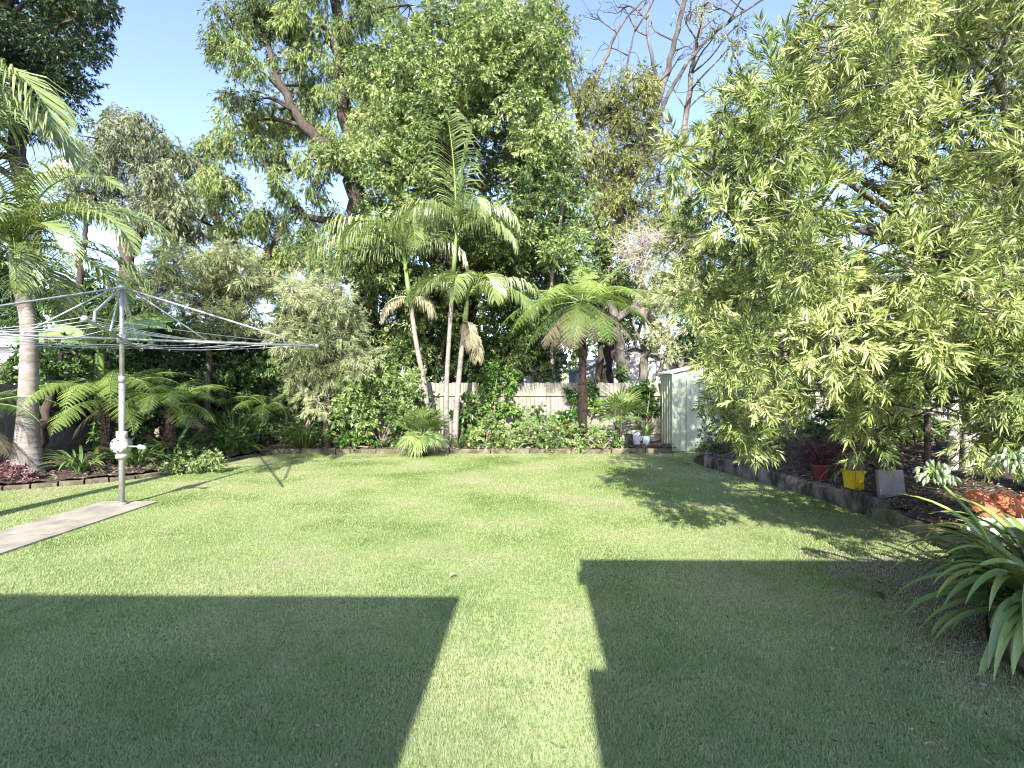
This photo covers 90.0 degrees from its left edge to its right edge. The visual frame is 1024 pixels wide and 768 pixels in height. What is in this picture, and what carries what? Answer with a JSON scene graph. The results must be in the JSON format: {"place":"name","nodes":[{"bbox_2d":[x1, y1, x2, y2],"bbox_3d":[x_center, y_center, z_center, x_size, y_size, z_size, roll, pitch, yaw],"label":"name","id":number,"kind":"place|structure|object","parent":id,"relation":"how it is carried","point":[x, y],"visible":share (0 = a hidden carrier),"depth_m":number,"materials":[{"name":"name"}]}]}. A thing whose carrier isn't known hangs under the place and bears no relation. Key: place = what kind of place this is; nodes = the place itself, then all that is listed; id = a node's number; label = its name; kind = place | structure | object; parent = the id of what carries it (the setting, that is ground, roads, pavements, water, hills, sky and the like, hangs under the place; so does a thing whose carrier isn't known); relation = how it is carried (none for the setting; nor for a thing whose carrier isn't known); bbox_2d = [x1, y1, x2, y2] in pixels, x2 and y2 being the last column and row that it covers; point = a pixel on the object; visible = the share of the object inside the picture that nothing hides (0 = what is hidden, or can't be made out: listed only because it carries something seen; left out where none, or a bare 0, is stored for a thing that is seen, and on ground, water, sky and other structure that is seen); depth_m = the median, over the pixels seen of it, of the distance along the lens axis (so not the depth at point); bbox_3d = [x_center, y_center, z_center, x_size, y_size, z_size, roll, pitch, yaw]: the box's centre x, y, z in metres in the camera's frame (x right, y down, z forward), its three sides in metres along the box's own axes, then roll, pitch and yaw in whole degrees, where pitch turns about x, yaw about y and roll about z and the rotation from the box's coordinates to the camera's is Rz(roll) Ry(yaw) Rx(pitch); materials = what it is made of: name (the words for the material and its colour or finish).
{"place":"outdoors","nodes":[
{"label":"outdoors","id":0,"kind":"place"},
{"bbox_2d":[0,501,157,554],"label":"path","id":1,"kind":"structure","parent":0,"point":[25,535],"depth_m":5.79,"materials":[{"name":"concrete"}]},
{"bbox_2d":[0,284,318,504],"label":"clothes hoist","id":2,"kind":"object","parent":1,"relation":"on","point":[121,445],"visible":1,"depth_m":6.69,"materials":[{"name":"metal"}]},
{"bbox_2d":[0,437,719,483],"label":"back garden bed","id":3,"kind":"object","parent":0,"point":[76,474],"visible":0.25,"depth_m":9.92,"materials":[{"name":"soil"}]},
{"bbox_2d":[0,459,46,485],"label":"pink plant","id":4,"kind":"object","parent":3,"relation":"on","point":[11,473],"visible":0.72,"depth_m":7.96,"materials":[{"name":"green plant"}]},
{"bbox_2d":[0,389,66,461],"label":"tree fern","id":5,"kind":"object","parent":3,"relation":"on","point":[6,447],"visible":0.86,"depth_m":8.23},
{"bbox_2d":[24,445,114,474],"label":"strap plant","id":6,"kind":"object","parent":3,"relation":"on","point":[75,464],"visible":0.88,"depth_m":8.65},
{"bbox_2d":[0,134,177,473],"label":"feather palm","id":7,"kind":"object","parent":3,"relation":"on","point":[24,220],"visible":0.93,"depth_m":8.45,"materials":[{"name":"green plant"}]},
{"bbox_2d":[13,282,187,454],"bbox_3d":[-8.571,-0.357,10.726,2.959,3.714,2.395,0,0,-28],"label":"banana plant","id":8,"kind":"object","parent":3,"relation":"on","point":[156,320],"visible":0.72,"depth_m":10.82,"materials":[{"name":"green plant"}]},
{"bbox_2d":[9,368,193,464],"bbox_3d":[-7.469,0.599,9.480,2.684,1.831,2.491,0,0,0],"label":"tree fern","id":9,"kind":"object","parent":3,"relation":"on","point":[106,418],"visible":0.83,"depth_m":9.28,"materials":[{"name":"plant"}]},
{"bbox_2d":[80,434,170,470],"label":"strap plant","id":10,"kind":"object","parent":3,"relation":"on","point":[134,459],"visible":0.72,"depth_m":9.25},
{"bbox_2d":[127,388,202,445],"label":"tree fern","id":11,"kind":"object","parent":3,"relation":"on","point":[161,425],"visible":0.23,"depth_m":11.71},
{"bbox_2d":[111,379,229,459],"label":"tree fern","id":12,"kind":"object","parent":3,"relation":"on","point":[171,413],"visible":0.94,"depth_m":9.74,"materials":[{"name":"plant"}]},
{"bbox_2d":[148,444,205,466],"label":"leafy plant","id":13,"kind":"object","parent":3,"relation":"on","point":[179,454],"visible":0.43,"depth_m":9.57,"materials":[{"name":"green plant"}]},
{"bbox_2d":[128,426,234,455],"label":"strap plant","id":14,"kind":"object","parent":3,"relation":"on","point":[188,444],"visible":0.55,"depth_m":10.21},
{"bbox_2d":[142,448,227,475],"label":"leafy plant","id":15,"kind":"object","parent":3,"relation":"on","point":[177,468],"visible":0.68,"depth_m":9.07,"materials":[{"name":"green plant"}]},
{"bbox_2d":[101,228,281,447],"bbox_3d":[-7.394,-1.010,11.755,3.929,5.042,2.449,0,0,0],"label":"grevillea","id":16,"kind":"object","parent":3,"relation":"on","point":[163,276],"visible":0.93,"depth_m":11.54,"materials":[{"name":"green plant"}]},
{"bbox_2d":[178,394,274,423],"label":"tree fern","id":17,"kind":"object","parent":3,"relation":"on","point":[219,401],"visible":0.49,"depth_m":12.03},
{"bbox_2d":[195,425,265,454],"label":"strap plant","id":18,"kind":"object","parent":3,"relation":"on","point":[230,446],"visible":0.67,"depth_m":10.85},
{"bbox_2d":[205,424,258,457],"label":"leafy plant","id":19,"kind":"object","parent":3,"relation":"on","point":[225,436],"visible":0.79,"depth_m":10.91,"materials":[{"name":"green plant"}]},
{"bbox_2d":[195,401,287,448],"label":"grass clump","id":20,"kind":"object","parent":3,"relation":"on","point":[232,421],"visible":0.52,"depth_m":11.38,"materials":[{"name":"green plant"}]},
{"bbox_2d":[227,392,296,446],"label":"tree fern","id":21,"kind":"object","parent":3,"relation":"on","point":[267,437],"visible":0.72,"depth_m":12.19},
{"bbox_2d":[250,346,352,446],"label":"dark bush","id":22,"kind":"object","parent":3,"relation":"on","point":[272,367],"visible":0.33,"depth_m":12.53,"materials":[{"name":"green plant"}]},
{"bbox_2d":[263,413,340,452],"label":"grass clump","id":23,"kind":"object","parent":3,"relation":"on","point":[305,443],"visible":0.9,"depth_m":11.82,"materials":[{"name":"green plant"}]},
{"bbox_2d":[256,259,389,447],"bbox_3d":[-4.288,-0.727,11.915,3.163,4.472,2.767,0,0,0],"label":"grevillea","id":24,"kind":"object","parent":3,"relation":"on","point":[312,293],"visible":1,"depth_m":11.51,"materials":[{"name":"green plant"}]},
{"bbox_2d":[322,419,384,449],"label":"flower shrub","id":25,"kind":"object","parent":3,"relation":"on","point":[357,441],"visible":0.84,"depth_m":11.88,"materials":[{"name":"green plant"}]},
{"bbox_2d":[329,344,437,447],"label":"citrus shrub","id":26,"kind":"object","parent":3,"relation":"on","point":[408,397],"visible":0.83,"depth_m":11.88,"materials":[{"name":"green plant"}]},
{"bbox_2d":[306,213,467,445],"bbox_3d":[-2.959,-1.323,12.549,3.821,5.663,3.788,0,0,0],"label":"feather palm","id":27,"kind":"object","parent":3,"relation":"on","point":[419,243],"visible":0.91,"depth_m":12.14,"materials":[{"name":"green plant"}]},
{"bbox_2d":[394,405,450,457],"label":"fan palm","id":28,"kind":"object","parent":3,"relation":"on","point":[429,420],"visible":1,"depth_m":11.07,"materials":[{"name":"green plant"}]},
{"bbox_2d":[390,97,520,447],"bbox_3d":[-1.303,-2.901,12.053,3.033,8.802,2.809,0,0,0],"label":"feather palm","id":29,"kind":"object","parent":3,"relation":"on","point":[444,216],"visible":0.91,"depth_m":11.95,"materials":[{"name":"green plant"}]},
{"bbox_2d":[449,390,496,443],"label":"leafy plant","id":30,"kind":"object","parent":3,"relation":"on","point":[469,412],"visible":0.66,"depth_m":12.44,"materials":[{"name":"green plant"}]},
{"bbox_2d":[405,270,548,447],"bbox_3d":[-0.809,-0.655,12.195,3.376,4.322,3.044,0,0,0],"label":"feather palm","id":31,"kind":"object","parent":3,"relation":"on","point":[467,285],"visible":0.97,"depth_m":11.61,"materials":[{"name":"green plant"}]},
{"bbox_2d":[462,410,514,452],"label":"flower shrub","id":32,"kind":"object","parent":3,"relation":"on","point":[474,442],"visible":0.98,"depth_m":11.89,"materials":[{"name":"green plant"}]},
{"bbox_2d":[474,359,523,441],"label":"climbing plant","id":33,"kind":"object","parent":3,"relation":"on","point":[491,378],"visible":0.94,"depth_m":12.94,"materials":[{"name":"green plant"}]},
{"bbox_2d":[494,411,551,452],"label":"flower shrub","id":34,"kind":"object","parent":3,"relation":"on","point":[518,443],"visible":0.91,"depth_m":11.83,"materials":[{"name":"green plant"}]},
{"bbox_2d":[509,402,570,437],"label":"leafy plant","id":35,"kind":"object","parent":3,"relation":"on","point":[559,416],"visible":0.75,"depth_m":12.74,"materials":[{"name":"green plant"}]},
{"bbox_2d":[535,419,576,451],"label":"flower shrub","id":36,"kind":"object","parent":3,"relation":"on","point":[552,441],"visible":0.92,"depth_m":11.89,"materials":[{"name":"green plant"}]},
{"bbox_2d":[485,236,668,445],"bbox_3d":[1.470,-1.043,12.230,3.984,5.103,3.476,0,0,-16],"label":"tree fern","id":37,"kind":"object","parent":3,"relation":"on","point":[579,321],"visible":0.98,"depth_m":11.92,"materials":[{"name":"plant"}]},
{"bbox_2d":[553,379,605,439],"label":"climbing plant","id":38,"kind":"object","parent":3,"relation":"on","point":[573,397],"visible":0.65,"depth_m":12.96,"materials":[{"name":"green plant"}]},
{"bbox_2d":[567,422,628,453],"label":"flower shrub","id":39,"kind":"object","parent":3,"relation":"on","point":[599,441],"visible":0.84,"depth_m":11.88,"materials":[{"name":"green plant"}]},
{"bbox_2d":[588,385,649,439],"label":"fan palm","id":40,"kind":"object","parent":3,"relation":"on","point":[627,406],"visible":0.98,"depth_m":12.20,"materials":[{"name":"green plant"}]},
{"bbox_2d":[628,375,661,432],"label":"climbing plant","id":41,"kind":"object","parent":3,"relation":"on","point":[654,405],"visible":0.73,"depth_m":13.06,"materials":[{"name":"green plant"}]},
{"bbox_2d":[641,436,650,443],"bbox_3d":[3.249,1.370,12.400,0.218,0.220,0.218,0,0,0],"label":"flower pot","id":42,"kind":"object","parent":3,"relation":"on","point":[646,439],"visible":0.9,"depth_m":12.32,"materials":[{"name":"ceramic"}]},
{"bbox_2d":[627,419,666,435],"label":"potted plant","id":43,"kind":"object","parent":42,"relation":"in","point":[646,430],"visible":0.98,"depth_m":12.38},
{"bbox_2d":[0,451,1023,767],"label":"lawn","id":44,"kind":"structure","parent":0,"point":[396,489],"depth_m":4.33,"materials":[{"name":"plant"}]},
{"bbox_2d":[0,57,106,187],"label":"feather palm","id":45,"kind":"object","parent":44,"relation":"on","point":[60,137],"visible":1,"depth_m":5.14,"materials":[{"name":"green plant"}]},
{"bbox_2d":[0,421,1023,767],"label":"leaf litter","id":46,"kind":"object","parent":44,"relation":"on","point":[904,453],"visible":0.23,"depth_m":6.58,"materials":[{"name":"plant"}]},
{"bbox_2d":[0,0,1023,385],"label":"sky","id":47,"kind":"structure","parent":0,"point":[158,70],"materials":[{"name":"blue"}]},
{"bbox_2d":[2,386,1023,676],"bbox_3d":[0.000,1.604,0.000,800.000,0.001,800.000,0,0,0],"label":"ground","id":48,"kind":"structure","parent":0,"point":[1004,658],"depth_m":8.60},
{"bbox_2d":[0,331,91,448],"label":"dark bush","id":49,"kind":"object","parent":48,"relation":"on","point":[51,367],"visible":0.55,"depth_m":9.77,"materials":[{"name":"green plant"}]},
{"bbox_2d":[0,242,115,333],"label":"dark bush","id":50,"kind":"object","parent":48,"relation":"on","point":[9,317],"visible":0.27,"depth_m":14.82,"materials":[{"name":"green plant"}]},
{"bbox_2d":[0,0,125,328],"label":"fig tree","id":51,"kind":"object","parent":48,"relation":"on","point":[55,55],"visible":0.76,"depth_m":17.20,"materials":[{"name":"green plant"}]},
{"bbox_2d":[0,384,148,463],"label":"paling fence","id":52,"kind":"object","parent":48,"relation":"on","point":[59,439],"visible":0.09,"depth_m":10.66,"materials":[{"name":"wood"}]},
{"bbox_2d":[0,329,185,382],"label":"house","id":53,"kind":"structure","parent":48,"relation":"on","point":[5,351],"depth_m":13.49,"materials":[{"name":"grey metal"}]},
{"bbox_2d":[56,325,192,446],"bbox_3d":[-9.296,0.119,11.627,3.112,2.976,2.473,0,0,0],"label":"dark bush","id":54,"kind":"object","parent":48,"relation":"on","point":[148,358],"visible":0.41,"depth_m":11.53,"materials":[{"name":"green plant"}]},
{"bbox_2d":[0,453,259,490],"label":"garden edging","id":55,"kind":"object","parent":48,"relation":"on","point":[68,482],"visible":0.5,"depth_m":8.20,"materials":[{"name":"stone"}]},
{"bbox_2d":[46,102,215,377],"bbox_3d":[-10.656,-3.382,14.687,3.930,9.986,3.420,0,0,0],"label":"gum tree","id":56,"kind":"object","parent":48,"relation":"on","point":[126,143],"visible":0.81,"depth_m":14.34,"materials":[{"name":"green plant"}]},
{"bbox_2d":[45,279,247,438],"bbox_3d":[-9.528,-0.641,13.422,5.445,4.496,2.356,0,0,0],"label":"dark bush","id":57,"kind":"object","parent":48,"relation":"on","point":[104,311],"visible":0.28,"depth_m":12.91,"materials":[{"name":"green plant"}]},
{"bbox_2d":[163,346,282,443],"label":"dark bush","id":58,"kind":"object","parent":48,"relation":"on","point":[231,374],"visible":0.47,"depth_m":12.29,"materials":[{"name":"green plant"}]},
{"bbox_2d":[143,132,327,327],"bbox_3d":[-10.745,-4.013,19.161,7.615,11.319,4.725,0,0,0],"label":"gum tree","id":59,"kind":"object","parent":48,"relation":"on","point":[213,189],"visible":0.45,"depth_m":18.49,"materials":[{"name":"green plant"}]},
{"bbox_2d":[192,271,389,382],"bbox_3d":[-5.765,-0.724,14.095,5.012,4.702,3.417,0,0,0],"label":"dark bush","id":60,"kind":"object","parent":48,"relation":"on","point":[237,352],"visible":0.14,"depth_m":13.69,"materials":[{"name":"green plant"}]},
{"bbox_2d":[195,0,438,324],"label":"gum tree","id":61,"kind":"object","parent":48,"relation":"on","point":[286,21],"visible":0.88,"depth_m":16.25,"materials":[{"name":"green plant"}]},
{"bbox_2d":[388,318,459,412],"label":"dark bush","id":62,"kind":"object","parent":48,"relation":"on","point":[440,339],"visible":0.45,"depth_m":13.86,"materials":[{"name":"green plant"}]},
{"bbox_2d":[191,337,694,401],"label":"distant woods","id":63,"kind":"object","parent":48,"relation":"on","point":[576,358],"visible":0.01,"depth_m":50.19,"materials":[{"name":"green plant"}]},
{"bbox_2d":[316,0,615,417],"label":"laurel tree","id":64,"kind":"object","parent":48,"relation":"on","point":[483,53],"visible":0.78,"depth_m":13.26,"materials":[{"name":"green plant"}]},
{"bbox_2d":[547,110,587,382],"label":"hanging vine","id":65,"kind":"object","parent":64,"relation":"hanging from","point":[551,286],"visible":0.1,"depth_m":14.17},
{"bbox_2d":[260,448,671,454],"bbox_3d":[-1.017,1.555,11.814,9.411,0.150,0.280,0,0,-1],"label":"garden edging","id":66,"kind":"object","parent":48,"relation":"on","point":[472,451],"visible":0.7,"depth_m":11.76,"materials":[{"name":"stone"}]},
{"bbox_2d":[149,382,838,440],"bbox_3d":[0.050,0.775,13.331,18.900,1.651,0.163,0,0,0],"label":"paling fence","id":67,"kind":"object","parent":48,"relation":"on","point":[552,396],"visible":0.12,"depth_m":13.29,"materials":[{"name":"wood"}]},
{"bbox_2d":[442,288,598,385],"bbox_3d":[0.267,-0.605,14.041,4.363,4.434,2.257,0,0,0],"label":"dark bush","id":68,"kind":"object","parent":48,"relation":"on","point":[543,356],"visible":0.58,"depth_m":13.91,"materials":[{"name":"green plant"}]},
{"bbox_2d":[496,338,567,422],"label":"house","id":69,"kind":"structure","parent":48,"relation":"on","point":[528,379],"depth_m":20.99,"materials":[{"name":"tile"}]},
{"bbox_2d":[534,233,641,382],"bbox_3d":[2.402,-1.452,15.642,3.712,6.159,2.190,0,0,-18],"label":"green tree","id":70,"kind":"object","parent":48,"relation":"on","point":[619,279],"visible":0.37,"depth_m":15.37,"materials":[{"name":"green plant"}]},
{"bbox_2d":[444,0,762,382],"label":"gum tree","id":71,"kind":"object","parent":48,"relation":"on","point":[631,164],"visible":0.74,"depth_m":15.72,"materials":[{"name":"green plant"}]},
{"bbox_2d":[526,213,731,350],"bbox_3d":[5.135,-3.412,24.795,11.050,10.101,4.001,0,0,0],"label":"green tree","id":72,"kind":"object","parent":48,"relation":"on","point":[633,297],"visible":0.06,"depth_m":24.25,"materials":[{"name":"green plant"}]},
{"bbox_2d":[590,237,692,382],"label":"old tree","id":73,"kind":"object","parent":48,"relation":"on","point":[622,368],"visible":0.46,"depth_m":14.13,"materials":[{"name":"grey plant"}]},
{"bbox_2d":[598,211,701,378],"bbox_3d":[3.789,-1.616,14.337,2.902,6.439,2.495,0,0,0],"label":"blossom tree","id":74,"kind":"object","parent":48,"relation":"on","point":[649,249],"visible":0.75,"depth_m":14.17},
{"bbox_2d":[629,255,702,370],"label":"pale bush","id":75,"kind":"object","parent":48,"relation":"on","point":[665,312],"visible":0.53,"depth_m":13.72,"materials":[{"name":"green plant"}]},
{"bbox_2d":[644,0,753,363],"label":"gum tree","id":76,"kind":"object","parent":48,"relation":"on","point":[694,61],"visible":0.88,"depth_m":16.18,"materials":[{"name":"grey plant"}]},
{"bbox_2d":[658,365,744,450],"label":"garden shed","id":77,"kind":"structure","parent":48,"relation":"on","point":[681,422],"depth_m":12.20,"materials":[{"name":"green metal"}]},
{"bbox_2d":[686,377,711,449],"bbox_3d":[4.450,0.700,12.154,0.600,1.720,0.057,0,0,0],"label":"door","id":78,"kind":"structure","parent":77,"relation":"in","point":[693,422],"depth_m":12.16,"materials":[{"name":"green metal"}]},
{"bbox_2d":[673,255,802,367],"bbox_3d":[6.315,-1.095,14.331,4.011,5.423,3.143,0,0,0],"label":"dark bush","id":79,"kind":"object","parent":48,"relation":"on","point":[687,352],"visible":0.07,"depth_m":13.92,"materials":[{"name":"green plant"}]},
{"bbox_2d":[701,444,895,517],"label":"retaining wall","id":80,"kind":"structure","parent":48,"relation":"on","point":[856,500],"depth_m":7.37,"materials":[{"name":"concrete"}]},
{"bbox_2d":[791,390,946,450],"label":"dark bush","id":81,"kind":"object","parent":48,"relation":"on","point":[823,416],"visible":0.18,"depth_m":8.58,"materials":[{"name":"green plant"}]},
{"bbox_2d":[743,117,1023,299],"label":"green tree","id":82,"kind":"object","parent":48,"relation":"on","point":[924,256],"visible":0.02,"depth_m":23.06,"materials":[{"name":"green plant"}]},
{"bbox_2d":[870,507,991,558],"bbox_3d":[4.293,1.541,5.203,0.320,0.218,2.011,0,0,10],"label":"garden edging","id":83,"kind":"object","parent":48,"relation":"on","point":[895,517],"visible":0.3,"depth_m":5.45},
{"bbox_2d":[988,558,1023,668],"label":"garden edging","id":84,"kind":"object","parent":48,"relation":"on","point":[1007,654],"visible":0.02,"depth_m":3.00,"materials":[{"name":"stone"}]},
{"bbox_2d":[564,345,677,430],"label":"garage","id":85,"kind":"structure","parent":0,"point":[633,361],"depth_m":17.60,"materials":[{"name":"paint"}]},
{"bbox_2d":[624,420,1023,552],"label":"garden bed","id":86,"kind":"object","parent":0,"point":[925,491],"visible":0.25,"depth_m":6.52,"materials":[{"name":"soil"}]},
{"bbox_2d":[694,410,741,461],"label":"garden shrub","id":87,"kind":"object","parent":86,"relation":"on","point":[721,447],"visible":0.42,"depth_m":10.25,"materials":[{"name":"green plant"}]},
{"bbox_2d":[760,388,834,447],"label":"garden shrub","id":88,"kind":"object","parent":86,"relation":"on","point":[809,413],"visible":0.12,"depth_m":9.80,"materials":[{"name":"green plant"}]},
{"bbox_2d":[810,463,829,481],"bbox_3d":[4.420,1.270,7.350,0.240,0.240,0.240,0,0,0],"label":"flower pot","id":89,"kind":"object","parent":86,"relation":"on","point":[819,470],"visible":0.94,"depth_m":7.28,"materials":[{"name":"red ceramic"}]},
{"bbox_2d":[785,435,848,464],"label":"purple plant","id":90,"kind":"object","parent":89,"relation":"in","point":[818,455],"visible":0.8,"depth_m":7.33,"materials":[{"name":"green plant"}]},
{"bbox_2d":[643,0,1023,483],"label":"bottlebrush tree","id":91,"kind":"object","parent":86,"relation":"on","point":[973,312],"visible":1,"depth_m":3.77,"materials":[{"name":"green plant"}]},
{"bbox_2d":[776,412,922,477],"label":"shrub","id":92,"kind":"object","parent":86,"relation":"on","point":[839,448],"visible":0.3,"depth_m":7.73,"materials":[{"name":"plant"}]},
{"bbox_2d":[841,468,865,489],"bbox_3d":[4.480,1.255,6.718,0.201,0.260,0.205,0,0,0],"label":"flower pot","id":93,"kind":"object","parent":86,"relation":"on","point":[849,478],"visible":0.8,"depth_m":6.64,"materials":[{"name":"yellow plastic"}]},
{"bbox_2d":[820,451,884,486],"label":"dry plant","id":94,"kind":"object","parent":93,"relation":"in","point":[849,467],"visible":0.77,"depth_m":6.69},
{"bbox_2d":[875,470,904,497],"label":"flower pot","id":95,"kind":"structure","parent":86,"relation":"on","point":[889,486],"depth_m":6.23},
{"bbox_2d":[873,406,940,469],"bbox_3d":[5.537,0.842,7.208,0.804,1.063,0.129,0,0,14],"label":"rail fence","id":96,"kind":"object","parent":86,"relation":"on","point":[927,439],"visible":0.29,"depth_m":7.13,"materials":[{"name":"brown wood"}]},
{"bbox_2d":[904,391,961,433],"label":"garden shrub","id":97,"kind":"object","parent":86,"relation":"on","point":[943,410],"visible":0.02,"depth_m":9.20,"materials":[{"name":"green plant"}]},
{"bbox_2d":[946,386,959,469],"bbox_3d":[6.025,0.603,7.001,0.145,1.329,0.141,0,0,0],"label":"timber post","id":98,"kind":"object","parent":86,"relation":"on","point":[951,436],"visible":0.33,"depth_m":6.95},
{"bbox_2d":[890,437,1023,679],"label":"agapanthus","id":99,"kind":"object","parent":86,"relation":"on","point":[1002,570],"visible":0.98,"depth_m":3.20,"materials":[{"name":"plant"}]},
{"bbox_2d":[961,386,979,469],"bbox_3d":[6.223,0.570,6.951,0.201,1.342,0.188,0,0,0],"label":"timber post","id":100,"kind":"object","parent":86,"relation":"on","point":[967,437],"visible":0.09,"depth_m":6.92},
{"bbox_2d":[962,490,1008,517],"bbox_3d":[4.520,1.161,4.857,0.230,0.277,0.321,0,0,0],"label":"terracotta tile","id":101,"kind":"object","parent":86,"relation":"on","point":[983,498],"visible":0.6,"depth_m":4.87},
{"bbox_2d":[975,527,1011,539],"bbox_3d":[4.710,1.310,4.365,1.225,0.089,0.089,0,0,16],"label":"cream pole","id":102,"kind":"object","parent":86,"relation":"on","point":[992,530],"visible":0.08,"depth_m":4.48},
{"bbox_2d":[977,516,1023,527],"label":"cream pole","id":103,"kind":"object","parent":102,"relation":"on","point":[990,519],"visible":0.19,"depth_m":4.47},
{"bbox_2d":[968,424,1022,453],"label":"garden shrub","id":104,"kind":"object","parent":86,"relation":"on","point":[985,445],"visible":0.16,"depth_m":4.41,"materials":[{"name":"green plant"}]},
{"bbox_2d":[989,491,1023,518],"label":"terracotta tile","id":105,"kind":"object","parent":86,"relation":"on","point":[1009,503],"visible":0.78,"depth_m":4.81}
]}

